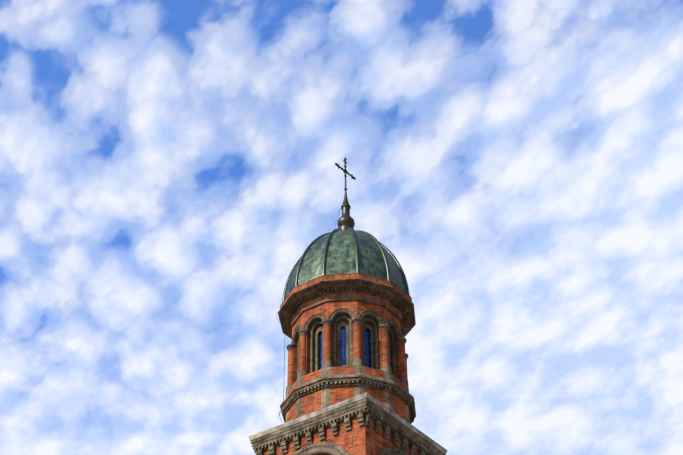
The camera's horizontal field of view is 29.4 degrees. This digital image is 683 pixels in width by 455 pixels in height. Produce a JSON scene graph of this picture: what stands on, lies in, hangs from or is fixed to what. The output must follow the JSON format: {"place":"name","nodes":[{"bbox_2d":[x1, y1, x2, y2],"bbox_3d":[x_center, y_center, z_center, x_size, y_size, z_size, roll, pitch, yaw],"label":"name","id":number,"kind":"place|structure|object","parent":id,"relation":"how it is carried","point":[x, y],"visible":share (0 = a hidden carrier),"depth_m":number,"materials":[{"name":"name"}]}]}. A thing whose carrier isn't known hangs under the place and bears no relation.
{"place":"outdoors","nodes":[
{"label":"outdoors","id":0,"kind":"place"},
{"bbox_2d":[0,0,682,454],"label":"sky","id":1,"kind":"structure","parent":0,"point":[167,167],"materials":[{"name":"blue"}]},
{"label":"ground","id":2,"kind":"structure","parent":0,"visible":0},
{"bbox_2d":[264,418,417,454],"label":"belfry walls","id":3,"kind":"structure","parent":2,"relation":"on","point":[357,439],"depth_m":41.97,"materials":[{"name":"red brick"}]},
{"bbox_2d":[276,211,339,421],"bbox_3d":[-1.610,3.414,47.763,3.166,10.487,0.709,6,-38,-9],"label":"lightning conductor","id":4,"kind":"object","parent":3,"relation":"on","point":[284,349],"visible":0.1,"depth_m":47.00,"materials":[{"name":"metal"}]},
{"bbox_2d":[254,409,430,454],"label":"corbels","id":5,"kind":"object","parent":3,"relation":"attached to","point":[363,419],"visible":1,"depth_m":42.62,"materials":[{"name":"grey stone"}]},
{"bbox_2d":[278,273,415,423],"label":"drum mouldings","id":6,"kind":"object","parent":3,"relation":"on","point":[314,399],"visible":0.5,"depth_m":44.50,"materials":[{"name":"red brick"}]},
{"bbox_2d":[285,229,406,298],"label":"dome","id":7,"kind":"structure","parent":6,"relation":"on","point":[341,259],"depth_m":47.10,"materials":[{"name":"green metal"}]},
{"bbox_2d":[282,228,410,302],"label":"dome ribs","id":8,"kind":"object","parent":6,"relation":"on","point":[301,258],"visible":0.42,"depth_m":47.60,"materials":[{"name":"green metal"}]},
{"bbox_2d":[337,189,354,229],"bbox_3d":[0.174,-0.469,50.683,0.661,2.623,0.661,-24,-44,27],"label":"finial","id":9,"kind":"object","parent":8,"relation":"on","point":[345,221],"visible":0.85,"depth_m":50.29,"materials":[{"name":"grey metal"}]},
{"bbox_2d":[335,158,355,189],"bbox_3d":[0.155,-2.259,52.068,0.090,1.950,1.280,-27,-45,30],"label":"cross","id":10,"kind":"object","parent":9,"relation":"attached to","point":[345,171],"visible":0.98,"depth_m":52.06,"materials":[{"name":"metal"}]},
{"bbox_2d":[291,300,402,383],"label":"arcade wall","id":11,"kind":"structure","parent":6,"relation":"on","point":[341,314],"depth_m":45.63,"materials":[{"name":"red brick"}]},
{"bbox_2d":[318,327,370,369],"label":"window panes","id":12,"kind":"structure","parent":11,"relation":"in","point":[343,358],"depth_m":45.22,"materials":[{"name":"blue glass"}]},
{"bbox_2d":[286,317,408,392],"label":"columns","id":13,"kind":"structure","parent":6,"relation":"on","point":[357,322],"depth_m":45.09,"materials":[{"name":"red brick"}]},
{"bbox_2d":[282,282,413,423],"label":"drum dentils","id":14,"kind":"object","parent":6,"relation":"attached to","point":[344,382],"visible":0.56,"depth_m":46.04,"materials":[{"name":"grey stone"}]},
{"bbox_2d":[248,392,447,454],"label":"cornice","id":15,"kind":"structure","parent":3,"relation":"on","point":[369,402],"depth_m":42.96,"materials":[{"name":"grey stone"}]}
]}

